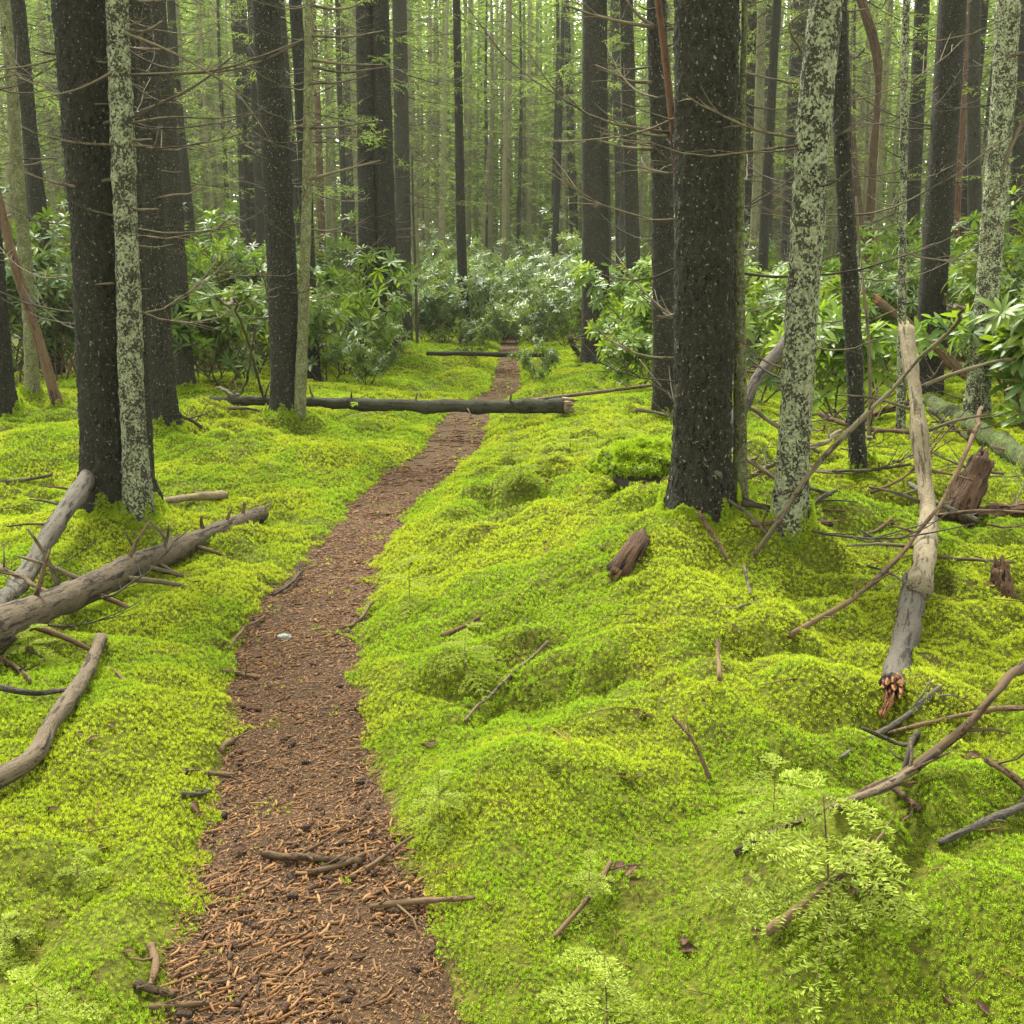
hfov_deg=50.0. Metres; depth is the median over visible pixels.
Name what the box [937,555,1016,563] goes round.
stick
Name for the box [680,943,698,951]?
dead leaf
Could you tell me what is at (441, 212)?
spruce tree
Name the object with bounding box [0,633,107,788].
fallen log
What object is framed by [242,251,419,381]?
rhododendron shrub
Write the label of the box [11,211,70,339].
rhododendron shrub
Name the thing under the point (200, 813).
dead leaf
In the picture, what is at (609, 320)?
rhododendron shrub
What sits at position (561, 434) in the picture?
spruce seedling
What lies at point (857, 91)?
spruce tree
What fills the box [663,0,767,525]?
spruce tree
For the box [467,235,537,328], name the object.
rhododendron shrub
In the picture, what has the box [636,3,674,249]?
spruce tree
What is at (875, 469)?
fallen branch
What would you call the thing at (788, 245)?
spruce tree
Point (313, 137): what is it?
spruce tree
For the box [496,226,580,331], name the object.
rhododendron shrub
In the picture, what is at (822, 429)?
dead branch
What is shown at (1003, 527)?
dead branch
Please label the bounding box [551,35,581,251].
spruce tree
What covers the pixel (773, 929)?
stick
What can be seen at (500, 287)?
rhododendron shrub
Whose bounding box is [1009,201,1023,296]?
rhododendron shrub
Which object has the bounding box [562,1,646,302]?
spruce tree
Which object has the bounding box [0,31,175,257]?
spruce tree
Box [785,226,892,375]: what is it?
rhododendron shrub
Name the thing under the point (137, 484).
forest tree
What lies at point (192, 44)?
spruce tree
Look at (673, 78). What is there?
spruce tree
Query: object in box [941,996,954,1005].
dead leaf
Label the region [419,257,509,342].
rhododendron shrub
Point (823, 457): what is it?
fallen branch
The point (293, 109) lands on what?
spruce tree
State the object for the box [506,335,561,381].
rhododendron shrub
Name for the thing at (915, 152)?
spruce tree
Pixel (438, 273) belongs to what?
rhododendron shrub
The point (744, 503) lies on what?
fallen branch
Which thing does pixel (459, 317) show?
rhododendron shrub
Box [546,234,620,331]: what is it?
rhododendron shrub
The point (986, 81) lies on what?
spruce tree
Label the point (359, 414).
spruce seedling
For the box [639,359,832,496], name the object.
dead branch
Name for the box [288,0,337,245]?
spruce tree
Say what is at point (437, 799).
spruce seedling
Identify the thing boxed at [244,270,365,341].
rhododendron shrub
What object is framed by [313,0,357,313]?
spruce tree
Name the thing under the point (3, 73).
spruce tree
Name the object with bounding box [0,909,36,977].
spruce seedling
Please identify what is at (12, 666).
stick
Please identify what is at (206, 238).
rhododendron shrub
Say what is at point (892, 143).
spruce tree
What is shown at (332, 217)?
spruce tree
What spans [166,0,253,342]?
spruce tree
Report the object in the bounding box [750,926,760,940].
dead leaf
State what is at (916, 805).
stick
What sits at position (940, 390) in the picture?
dead branch
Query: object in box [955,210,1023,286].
rhododendron shrub
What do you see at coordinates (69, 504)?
fallen log
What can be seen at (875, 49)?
forest tree
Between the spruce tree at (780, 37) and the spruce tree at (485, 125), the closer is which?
the spruce tree at (780, 37)
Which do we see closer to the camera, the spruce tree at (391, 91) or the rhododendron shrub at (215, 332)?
the rhododendron shrub at (215, 332)
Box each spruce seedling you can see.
[0,624,71,671]
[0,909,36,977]
[0,964,113,1023]
[53,848,112,901]
[250,460,294,484]
[347,402,377,431]
[383,555,442,620]
[398,768,469,852]
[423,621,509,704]
[492,456,549,490]
[496,433,531,459]
[531,443,562,469]
[536,945,679,1023]
[547,426,571,446]
[549,427,590,455]
[561,849,614,931]
[572,437,601,467]
[581,430,606,449]
[598,408,635,438]
[622,418,647,435]
[701,752,820,858]
[706,766,939,1023]
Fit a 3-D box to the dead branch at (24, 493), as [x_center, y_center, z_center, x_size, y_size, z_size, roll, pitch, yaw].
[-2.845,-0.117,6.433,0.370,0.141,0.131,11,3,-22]
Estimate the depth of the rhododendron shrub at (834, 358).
9.40 m
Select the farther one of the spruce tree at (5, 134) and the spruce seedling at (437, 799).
the spruce tree at (5, 134)
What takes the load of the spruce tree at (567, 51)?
on the forest floor
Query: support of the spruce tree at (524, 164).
on the forest floor
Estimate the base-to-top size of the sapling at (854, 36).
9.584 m
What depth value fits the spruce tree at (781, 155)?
45.90 m
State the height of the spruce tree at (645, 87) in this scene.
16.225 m
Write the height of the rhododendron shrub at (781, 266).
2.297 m
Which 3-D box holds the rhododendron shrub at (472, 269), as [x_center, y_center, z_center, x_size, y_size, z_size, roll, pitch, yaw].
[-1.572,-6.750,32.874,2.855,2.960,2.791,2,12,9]
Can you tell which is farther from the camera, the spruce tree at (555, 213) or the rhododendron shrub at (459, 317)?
the spruce tree at (555, 213)
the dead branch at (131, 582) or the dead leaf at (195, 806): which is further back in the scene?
the dead branch at (131, 582)
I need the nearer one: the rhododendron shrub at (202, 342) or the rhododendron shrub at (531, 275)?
the rhododendron shrub at (202, 342)
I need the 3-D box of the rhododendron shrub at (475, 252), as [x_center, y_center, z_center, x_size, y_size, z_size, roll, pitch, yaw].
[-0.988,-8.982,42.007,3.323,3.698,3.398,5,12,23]
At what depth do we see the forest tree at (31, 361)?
11.76 m
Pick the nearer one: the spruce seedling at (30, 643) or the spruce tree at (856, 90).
the spruce seedling at (30, 643)
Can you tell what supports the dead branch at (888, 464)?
on the forest floor
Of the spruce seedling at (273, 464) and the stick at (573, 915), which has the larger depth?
the spruce seedling at (273, 464)
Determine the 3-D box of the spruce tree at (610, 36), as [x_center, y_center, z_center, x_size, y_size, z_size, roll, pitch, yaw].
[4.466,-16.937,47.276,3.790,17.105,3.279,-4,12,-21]
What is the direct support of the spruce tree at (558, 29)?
on the forest floor
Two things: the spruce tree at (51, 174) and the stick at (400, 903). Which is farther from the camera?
the spruce tree at (51, 174)
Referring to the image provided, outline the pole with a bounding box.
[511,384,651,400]
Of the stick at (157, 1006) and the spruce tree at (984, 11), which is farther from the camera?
the spruce tree at (984, 11)
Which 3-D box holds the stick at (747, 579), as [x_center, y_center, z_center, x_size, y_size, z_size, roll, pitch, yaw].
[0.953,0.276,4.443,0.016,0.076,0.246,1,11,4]
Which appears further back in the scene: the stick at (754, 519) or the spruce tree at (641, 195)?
the spruce tree at (641, 195)
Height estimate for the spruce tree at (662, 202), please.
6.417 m
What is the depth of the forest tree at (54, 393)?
11.61 m
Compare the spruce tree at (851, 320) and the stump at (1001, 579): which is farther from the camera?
the spruce tree at (851, 320)
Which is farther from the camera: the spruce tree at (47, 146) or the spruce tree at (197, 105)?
the spruce tree at (197, 105)
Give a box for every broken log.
[872,293,966,380]
[975,501,1023,519]
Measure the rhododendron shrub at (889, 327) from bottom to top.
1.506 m
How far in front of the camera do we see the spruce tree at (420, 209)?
43.90 m
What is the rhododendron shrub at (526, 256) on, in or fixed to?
on the forest floor
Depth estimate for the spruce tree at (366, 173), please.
19.45 m
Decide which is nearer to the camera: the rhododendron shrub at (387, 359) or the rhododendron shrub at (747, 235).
the rhododendron shrub at (387, 359)
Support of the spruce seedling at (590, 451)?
on the forest floor
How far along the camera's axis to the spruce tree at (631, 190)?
19.27 m
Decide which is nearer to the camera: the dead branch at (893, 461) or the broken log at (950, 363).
the dead branch at (893, 461)
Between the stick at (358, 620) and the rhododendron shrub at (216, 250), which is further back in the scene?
the rhododendron shrub at (216, 250)
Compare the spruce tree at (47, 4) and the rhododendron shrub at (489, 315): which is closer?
the rhododendron shrub at (489, 315)
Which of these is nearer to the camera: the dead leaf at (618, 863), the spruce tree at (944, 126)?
the dead leaf at (618, 863)
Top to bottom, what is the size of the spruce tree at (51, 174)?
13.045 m
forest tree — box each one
[0,0,71,396]
[0,0,303,522]
[0,55,64,407]
[171,0,388,422]
[521,0,958,508]
[593,0,886,547]
[778,0,1023,433]
[828,0,912,256]
[830,0,932,323]
[872,0,994,355]
[927,0,1023,422]
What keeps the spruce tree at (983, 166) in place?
on the forest floor
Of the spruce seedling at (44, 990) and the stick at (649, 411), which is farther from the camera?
the stick at (649, 411)
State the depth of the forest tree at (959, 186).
20.41 m
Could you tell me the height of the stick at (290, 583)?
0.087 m
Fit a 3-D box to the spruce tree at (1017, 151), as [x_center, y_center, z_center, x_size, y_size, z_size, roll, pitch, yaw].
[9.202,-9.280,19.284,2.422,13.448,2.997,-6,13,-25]
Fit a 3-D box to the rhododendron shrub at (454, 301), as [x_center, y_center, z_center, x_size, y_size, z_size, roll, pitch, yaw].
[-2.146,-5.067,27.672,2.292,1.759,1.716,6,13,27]
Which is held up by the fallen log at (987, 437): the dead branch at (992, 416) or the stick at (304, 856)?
the dead branch at (992, 416)
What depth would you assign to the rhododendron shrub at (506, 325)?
34.22 m
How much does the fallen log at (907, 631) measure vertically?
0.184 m
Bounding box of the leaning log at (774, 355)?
[714,334,783,478]
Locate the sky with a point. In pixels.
(288, 0)
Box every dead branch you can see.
[0,478,58,502]
[0,542,42,595]
[23,556,73,581]
[38,538,99,573]
[47,604,138,627]
[99,524,194,599]
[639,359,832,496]
[650,399,672,430]
[742,496,974,542]
[747,387,767,418]
[748,465,844,511]
[749,440,777,467]
[812,375,932,415]
[812,385,894,423]
[812,422,825,432]
[814,399,887,444]
[815,426,955,477]
[841,431,892,453]
[870,407,967,493]
[886,346,958,412]
[890,353,962,400]
[892,408,958,462]
[902,427,1003,474]
[924,408,951,424]
[931,407,1020,422]
[940,411,1023,432]
[949,459,1023,477]
[987,520,1023,528]
[990,445,1005,450]
[1002,448,1023,507]
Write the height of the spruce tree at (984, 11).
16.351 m
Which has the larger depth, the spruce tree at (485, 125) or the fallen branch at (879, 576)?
the spruce tree at (485, 125)
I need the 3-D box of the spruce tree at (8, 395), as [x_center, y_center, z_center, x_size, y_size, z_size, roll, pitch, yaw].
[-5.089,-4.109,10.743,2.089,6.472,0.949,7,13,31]
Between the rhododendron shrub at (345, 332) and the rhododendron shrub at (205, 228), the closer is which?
the rhododendron shrub at (345, 332)
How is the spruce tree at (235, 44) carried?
on the forest floor
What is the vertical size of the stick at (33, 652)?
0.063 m
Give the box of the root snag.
[606,528,650,582]
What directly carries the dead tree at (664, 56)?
on the forest floor
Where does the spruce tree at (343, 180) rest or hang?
on the forest floor
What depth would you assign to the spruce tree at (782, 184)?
48.13 m
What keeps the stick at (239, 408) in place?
on the forest floor
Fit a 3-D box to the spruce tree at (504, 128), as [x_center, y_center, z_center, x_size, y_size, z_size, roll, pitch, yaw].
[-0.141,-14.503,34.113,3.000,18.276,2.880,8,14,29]
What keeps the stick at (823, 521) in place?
on the forest floor
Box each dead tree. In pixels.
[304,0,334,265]
[462,0,883,369]
[827,0,926,366]
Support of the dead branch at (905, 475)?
on the forest floor
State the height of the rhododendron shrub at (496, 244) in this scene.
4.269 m
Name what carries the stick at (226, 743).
on the forest floor
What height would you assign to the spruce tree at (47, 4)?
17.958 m
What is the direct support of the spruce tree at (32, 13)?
on the forest floor
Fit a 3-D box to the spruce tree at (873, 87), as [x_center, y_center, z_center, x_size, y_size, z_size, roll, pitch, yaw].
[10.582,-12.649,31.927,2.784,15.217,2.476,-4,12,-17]
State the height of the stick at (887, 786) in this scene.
0.257 m
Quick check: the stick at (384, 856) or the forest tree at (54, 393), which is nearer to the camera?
the stick at (384, 856)
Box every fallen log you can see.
[0,469,94,604]
[0,501,271,657]
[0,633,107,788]
[193,380,578,415]
[426,336,546,357]
[841,318,1023,599]
[878,567,924,698]
[923,394,1023,469]
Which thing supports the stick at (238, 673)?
on the path
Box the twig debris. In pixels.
[0,406,1023,1023]
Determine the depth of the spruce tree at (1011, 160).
15.74 m
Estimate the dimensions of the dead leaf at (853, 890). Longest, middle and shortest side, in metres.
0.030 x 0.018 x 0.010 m
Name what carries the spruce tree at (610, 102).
on the forest floor
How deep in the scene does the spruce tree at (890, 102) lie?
51.43 m
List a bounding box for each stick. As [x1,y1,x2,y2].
[0,472,52,482]
[0,630,38,681]
[0,684,66,695]
[16,640,55,659]
[107,665,126,679]
[130,942,159,987]
[133,978,175,998]
[149,984,208,1009]
[179,767,239,781]
[179,784,211,796]
[218,728,254,753]
[223,657,258,678]
[225,615,265,650]
[227,406,273,420]
[261,822,362,863]
[271,555,311,595]
[307,842,366,874]
[348,600,373,628]
[364,835,413,870]
[369,896,475,934]
[440,614,483,638]
[464,640,553,721]
[551,860,645,939]
[635,408,672,417]
[671,714,711,778]
[696,511,729,559]
[714,599,761,614]
[715,638,722,681]
[727,495,767,533]
[733,737,920,856]
[743,564,752,596]
[749,406,820,453]
[750,514,854,526]
[763,819,891,936]
[839,677,956,759]
[853,562,901,581]
[855,517,899,540]
[861,530,887,546]
[861,726,920,769]
[865,381,909,421]
[887,705,1023,735]
[889,481,979,522]
[891,787,922,821]
[916,748,940,770]
[928,408,968,440]
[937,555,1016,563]
[937,795,1023,846]
[983,753,1023,789]
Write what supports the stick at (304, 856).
on the path
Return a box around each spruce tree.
[0,0,69,227]
[0,0,69,239]
[0,0,69,374]
[0,0,70,290]
[0,0,274,513]
[0,2,66,324]
[0,4,64,328]
[0,22,69,368]
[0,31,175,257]
[0,41,59,180]
[0,42,53,225]
[0,62,57,417]
[0,65,21,184]
[1,1,231,428]
[6,0,66,259]
[26,2,70,253]
[27,2,70,252]
[28,1,69,260]
[28,3,57,245]
[28,3,69,240]
[29,0,70,249]
[36,1,67,235]
[42,0,248,388]
[129,0,182,475]
[166,0,240,239]
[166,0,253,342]
[167,0,221,244]
[167,0,246,255]
[177,18,222,171]
[179,0,233,261]
[179,0,236,253]
[180,0,239,265]
[183,0,238,241]
[187,0,211,164]
[189,0,319,340]
[191,0,239,239]
[194,0,398,381]
[198,0,256,260]
[201,0,363,412]
[204,34,289,227]
[207,0,354,339]
[208,0,315,341]
[221,2,340,246]
[233,3,349,236]
[249,0,393,295]
[285,11,325,220]
[287,0,355,269]
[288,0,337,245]
[292,0,342,248]
[303,0,428,285]
[304,1,341,244]
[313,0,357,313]
[313,0,441,348]
[313,0,473,351]
[314,1,491,318]
[314,2,356,271]
[327,3,422,256]
[335,0,483,343]
[347,0,416,186]
[389,0,464,328]
[389,8,455,230]
[390,3,454,232]
[409,0,476,259]
[409,0,516,342]
[410,0,481,237]
[410,0,484,259]
[410,1,454,257]
[411,0,490,264]
[422,6,494,243]
[437,0,548,264]
[447,0,540,268]
[449,0,517,258]
[451,0,559,334]
[452,0,572,268]
[471,2,545,247]
[476,2,488,232]
[479,0,569,256]
[489,0,649,364]
[493,1,552,255]
[512,0,581,274]
[514,3,579,231]
[515,0,582,249]
[519,1,581,313]
[541,0,582,317]
[549,0,613,328]
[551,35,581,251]
[560,1,614,250]
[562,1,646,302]
[564,0,646,230]
[566,42,614,225]
[568,0,673,302]
[573,0,649,295]
[577,0,650,241]
[577,0,747,418]
[580,3,646,297]
[600,0,673,361]
[608,1,673,254]
[608,3,780,240]
[614,14,651,267]
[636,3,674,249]
[637,4,673,251]
[638,13,674,213]
[643,48,675,247]
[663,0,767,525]
[734,32,787,252]
[737,0,833,365]
[739,0,824,368]
[739,0,1022,479]
[739,1,789,269]
[739,5,912,264]
[740,0,805,261]
[746,0,855,270]
[746,0,935,366]
[754,0,828,263]
[764,16,861,258]
[765,0,806,264]
[765,0,910,267]
[773,2,829,248]
[773,6,788,263]
[773,16,788,248]
[774,51,829,250]
[776,1,899,262]
[776,2,829,244]
[824,0,898,254]
[824,0,898,257]
[825,6,894,277]
[826,0,929,224]
[826,4,886,249]
[828,1,912,259]
[849,0,928,325]
[851,0,979,396]
[864,0,899,241]
[871,0,936,317]
[883,0,995,349]
[883,1,926,269]
[883,7,937,230]
[891,0,1023,355]
[899,0,937,226]
[907,5,1023,246]
[921,7,993,261]
[922,17,989,211]
[923,42,992,179]
[950,20,1006,241]
[954,2,1008,232]
[981,0,994,201]
[981,0,995,153]
[981,0,1023,248]
[1008,19,1023,256]
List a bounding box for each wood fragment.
[164,490,227,502]
[879,683,896,718]
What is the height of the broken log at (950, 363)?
0.915 m
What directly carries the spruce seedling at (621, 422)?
on the forest floor
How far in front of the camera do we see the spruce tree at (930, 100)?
45.30 m
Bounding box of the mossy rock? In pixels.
[586,435,672,487]
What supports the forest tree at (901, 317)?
on the forest floor
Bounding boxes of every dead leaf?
[46,806,56,809]
[86,735,101,742]
[123,946,132,951]
[189,801,198,811]
[195,811,204,817]
[203,820,213,824]
[231,844,246,851]
[419,743,430,746]
[427,740,438,743]
[613,860,624,874]
[625,866,636,875]
[678,934,687,944]
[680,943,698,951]
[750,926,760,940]
[850,885,857,893]
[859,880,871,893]
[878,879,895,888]
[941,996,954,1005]
[966,750,979,756]
[974,999,990,1014]
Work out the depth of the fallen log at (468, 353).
19.50 m
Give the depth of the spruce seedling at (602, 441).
8.44 m
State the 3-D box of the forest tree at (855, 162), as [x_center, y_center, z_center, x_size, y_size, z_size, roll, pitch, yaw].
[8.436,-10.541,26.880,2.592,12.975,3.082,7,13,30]
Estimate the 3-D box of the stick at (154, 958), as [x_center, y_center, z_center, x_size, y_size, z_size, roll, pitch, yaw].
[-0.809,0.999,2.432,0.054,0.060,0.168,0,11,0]
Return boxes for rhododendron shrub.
[0,181,44,372]
[3,206,72,385]
[8,248,75,381]
[9,254,75,373]
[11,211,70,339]
[50,188,214,277]
[169,283,269,386]
[183,202,251,349]
[185,204,266,368]
[186,198,321,353]
[188,265,345,379]
[189,213,318,353]
[189,263,266,378]
[193,240,320,366]
[235,209,359,351]
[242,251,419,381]
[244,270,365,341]
[294,209,419,331]
[297,240,384,359]
[319,289,412,375]
[321,321,410,385]
[335,315,400,368]
[411,218,513,315]
[411,239,477,333]
[411,251,452,322]
[411,255,471,287]
[412,224,455,307]
[412,276,478,342]
[413,277,487,343]
[418,237,508,332]
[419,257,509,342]
[421,232,527,326]
[422,221,519,318]
[445,218,539,259]
[445,227,501,308]
[453,307,503,358]
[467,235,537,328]
[469,286,514,335]
[475,241,535,270]
[477,264,515,324]
[482,296,524,342]
[487,297,533,342]
[488,284,573,342]
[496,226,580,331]
[498,298,528,337]
[499,204,578,270]
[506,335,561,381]
[507,253,581,338]
[509,228,577,273]
[511,238,549,303]
[512,273,581,344]
[514,239,581,325]
[514,255,534,281]
[521,279,581,341]
[533,236,645,312]
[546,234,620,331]
[565,257,652,381]
[584,305,651,374]
[595,319,652,388]
[601,250,652,355]
[609,243,649,300]
[732,255,872,404]
[744,220,782,344]
[744,240,788,363]
[744,257,787,380]
[745,235,787,342]
[745,267,875,401]
[764,295,969,418]
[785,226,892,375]
[823,239,921,383]
[857,218,908,322]
[880,225,947,328]
[880,311,913,353]
[892,210,1006,366]
[894,209,1008,359]
[908,221,1023,373]
[915,184,1023,392]
[915,212,1022,369]
[940,292,1023,433]
[941,248,1023,405]
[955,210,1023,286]
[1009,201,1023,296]
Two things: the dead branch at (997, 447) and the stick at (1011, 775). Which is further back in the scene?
the dead branch at (997, 447)
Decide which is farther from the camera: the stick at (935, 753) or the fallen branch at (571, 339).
the fallen branch at (571, 339)
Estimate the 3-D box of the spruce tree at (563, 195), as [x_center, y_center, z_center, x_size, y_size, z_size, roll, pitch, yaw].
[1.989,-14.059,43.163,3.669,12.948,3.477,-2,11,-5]
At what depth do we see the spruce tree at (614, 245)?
40.05 m
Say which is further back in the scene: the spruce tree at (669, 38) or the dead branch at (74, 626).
the spruce tree at (669, 38)
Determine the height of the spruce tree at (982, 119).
17.038 m
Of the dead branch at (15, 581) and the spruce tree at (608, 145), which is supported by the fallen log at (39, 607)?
the dead branch at (15, 581)
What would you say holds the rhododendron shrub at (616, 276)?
on the forest floor
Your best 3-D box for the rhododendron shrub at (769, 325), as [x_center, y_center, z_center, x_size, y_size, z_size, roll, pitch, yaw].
[2.823,-1.936,11.791,1.638,1.630,2.185,7,13,31]
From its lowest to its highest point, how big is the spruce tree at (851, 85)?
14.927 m
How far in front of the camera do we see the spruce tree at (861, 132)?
30.56 m
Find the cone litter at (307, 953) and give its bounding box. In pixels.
[176,662,436,1023]
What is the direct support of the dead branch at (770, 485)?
on the forest floor
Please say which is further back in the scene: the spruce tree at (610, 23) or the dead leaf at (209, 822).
the spruce tree at (610, 23)
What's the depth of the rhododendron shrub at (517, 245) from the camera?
41.31 m
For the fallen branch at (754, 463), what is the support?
on the forest floor
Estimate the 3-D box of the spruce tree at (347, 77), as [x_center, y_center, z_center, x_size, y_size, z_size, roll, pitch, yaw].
[-6.141,-12.645,31.832,3.651,15.245,3.802,-12,15,-42]
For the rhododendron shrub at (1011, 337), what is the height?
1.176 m
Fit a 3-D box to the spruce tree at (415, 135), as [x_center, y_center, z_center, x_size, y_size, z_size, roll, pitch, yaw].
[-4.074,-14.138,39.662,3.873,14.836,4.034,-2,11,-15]
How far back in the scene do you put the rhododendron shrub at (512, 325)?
30.66 m
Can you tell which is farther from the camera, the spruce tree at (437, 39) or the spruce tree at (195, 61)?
the spruce tree at (195, 61)
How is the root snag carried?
on the forest floor
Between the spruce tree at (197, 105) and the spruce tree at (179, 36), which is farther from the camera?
the spruce tree at (197, 105)
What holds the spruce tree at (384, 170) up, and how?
on the forest floor
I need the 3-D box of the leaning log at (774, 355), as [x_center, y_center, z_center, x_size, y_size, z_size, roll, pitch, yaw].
[1.013,-0.533,5.344,0.406,0.662,0.901,8,14,33]
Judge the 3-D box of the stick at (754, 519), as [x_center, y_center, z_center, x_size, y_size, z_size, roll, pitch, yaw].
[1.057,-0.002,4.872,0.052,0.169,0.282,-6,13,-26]
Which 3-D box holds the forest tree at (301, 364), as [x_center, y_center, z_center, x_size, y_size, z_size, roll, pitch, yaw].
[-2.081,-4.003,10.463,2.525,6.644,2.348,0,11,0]
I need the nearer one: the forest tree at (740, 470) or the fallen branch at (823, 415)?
the forest tree at (740, 470)
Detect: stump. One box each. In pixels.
[939,444,994,525]
[986,554,1017,598]
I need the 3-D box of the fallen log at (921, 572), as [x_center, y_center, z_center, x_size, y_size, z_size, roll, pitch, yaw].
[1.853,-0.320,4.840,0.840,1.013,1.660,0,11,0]
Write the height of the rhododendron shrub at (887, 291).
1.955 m
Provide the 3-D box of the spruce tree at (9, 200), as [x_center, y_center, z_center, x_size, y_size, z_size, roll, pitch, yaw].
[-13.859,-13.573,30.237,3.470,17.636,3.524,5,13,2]
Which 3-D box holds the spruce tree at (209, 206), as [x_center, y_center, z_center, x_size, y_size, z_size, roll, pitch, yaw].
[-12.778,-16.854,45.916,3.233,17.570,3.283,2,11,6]
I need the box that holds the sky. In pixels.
[31,0,988,267]
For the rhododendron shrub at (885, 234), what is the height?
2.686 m
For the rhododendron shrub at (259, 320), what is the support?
on the forest floor
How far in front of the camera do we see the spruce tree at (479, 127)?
68.99 m
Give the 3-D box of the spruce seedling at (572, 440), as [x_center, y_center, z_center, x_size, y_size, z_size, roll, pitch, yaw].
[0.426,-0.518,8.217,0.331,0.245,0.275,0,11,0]
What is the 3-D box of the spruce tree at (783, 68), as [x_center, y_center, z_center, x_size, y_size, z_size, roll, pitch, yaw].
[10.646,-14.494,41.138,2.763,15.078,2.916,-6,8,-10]
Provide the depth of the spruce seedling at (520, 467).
6.66 m
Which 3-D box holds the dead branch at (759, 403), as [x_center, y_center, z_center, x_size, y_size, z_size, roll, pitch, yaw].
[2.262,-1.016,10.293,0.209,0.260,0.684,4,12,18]
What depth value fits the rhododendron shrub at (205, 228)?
22.85 m
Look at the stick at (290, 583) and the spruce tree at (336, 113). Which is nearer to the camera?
the stick at (290, 583)
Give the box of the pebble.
[277,633,291,639]
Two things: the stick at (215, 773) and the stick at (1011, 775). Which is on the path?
the stick at (215, 773)
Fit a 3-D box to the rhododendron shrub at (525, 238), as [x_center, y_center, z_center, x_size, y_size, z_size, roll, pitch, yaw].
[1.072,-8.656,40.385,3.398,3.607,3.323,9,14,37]
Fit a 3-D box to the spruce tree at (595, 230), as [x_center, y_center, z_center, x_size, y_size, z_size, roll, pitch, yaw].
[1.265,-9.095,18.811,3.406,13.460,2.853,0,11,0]
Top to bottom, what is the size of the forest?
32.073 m
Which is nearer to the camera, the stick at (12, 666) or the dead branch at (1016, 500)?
the stick at (12, 666)
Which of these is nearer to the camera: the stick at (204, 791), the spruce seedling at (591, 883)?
the spruce seedling at (591, 883)
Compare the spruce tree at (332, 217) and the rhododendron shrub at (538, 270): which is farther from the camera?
the spruce tree at (332, 217)
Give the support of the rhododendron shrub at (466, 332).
on the forest floor
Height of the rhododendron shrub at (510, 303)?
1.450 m
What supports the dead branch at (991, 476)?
on the dead branch at (964, 466)
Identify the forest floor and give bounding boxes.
[0,318,1023,1023]
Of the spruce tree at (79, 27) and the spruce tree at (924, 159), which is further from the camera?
the spruce tree at (924, 159)
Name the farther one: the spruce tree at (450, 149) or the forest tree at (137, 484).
the spruce tree at (450, 149)
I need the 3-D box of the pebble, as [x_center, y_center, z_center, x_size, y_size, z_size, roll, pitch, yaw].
[-0.998,0.548,4.816,0.066,0.029,0.051,0,11,0]
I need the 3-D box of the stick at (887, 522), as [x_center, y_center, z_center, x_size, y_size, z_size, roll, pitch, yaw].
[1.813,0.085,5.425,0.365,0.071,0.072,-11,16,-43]
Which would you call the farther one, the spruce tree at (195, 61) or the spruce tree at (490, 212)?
the spruce tree at (195, 61)
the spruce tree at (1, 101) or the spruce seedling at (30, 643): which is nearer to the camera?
the spruce seedling at (30, 643)
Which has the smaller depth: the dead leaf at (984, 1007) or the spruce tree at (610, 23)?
the dead leaf at (984, 1007)
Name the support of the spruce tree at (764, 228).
on the forest floor
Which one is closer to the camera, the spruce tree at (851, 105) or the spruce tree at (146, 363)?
the spruce tree at (146, 363)
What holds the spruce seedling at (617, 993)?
on the forest floor
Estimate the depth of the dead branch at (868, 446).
7.42 m
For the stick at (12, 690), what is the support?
on the forest floor
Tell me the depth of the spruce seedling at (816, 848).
2.20 m
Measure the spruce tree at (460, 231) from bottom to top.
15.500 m
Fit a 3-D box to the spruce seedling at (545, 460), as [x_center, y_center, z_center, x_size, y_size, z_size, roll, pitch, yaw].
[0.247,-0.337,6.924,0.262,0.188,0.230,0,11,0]
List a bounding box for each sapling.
[354,0,445,343]
[745,0,871,440]
[827,0,856,253]
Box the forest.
[0,0,1009,313]
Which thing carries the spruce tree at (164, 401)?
on the forest floor
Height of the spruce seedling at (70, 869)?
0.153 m
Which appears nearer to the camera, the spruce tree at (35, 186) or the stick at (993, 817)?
the stick at (993, 817)
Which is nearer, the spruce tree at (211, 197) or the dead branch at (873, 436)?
the dead branch at (873, 436)
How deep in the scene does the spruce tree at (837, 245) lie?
37.89 m
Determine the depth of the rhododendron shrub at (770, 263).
17.79 m
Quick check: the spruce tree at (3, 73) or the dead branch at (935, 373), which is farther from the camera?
the spruce tree at (3, 73)
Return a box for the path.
[164,331,520,1023]
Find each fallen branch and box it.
[0,549,47,591]
[178,400,215,427]
[214,279,263,396]
[216,323,256,396]
[567,330,592,355]
[732,448,810,502]
[741,489,856,509]
[748,428,842,479]
[751,293,965,557]
[787,406,983,638]
[810,463,911,472]
[817,400,908,434]
[829,659,1023,811]
[921,348,1023,387]
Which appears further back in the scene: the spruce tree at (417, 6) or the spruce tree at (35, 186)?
the spruce tree at (417, 6)
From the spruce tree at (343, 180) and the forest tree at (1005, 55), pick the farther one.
the spruce tree at (343, 180)

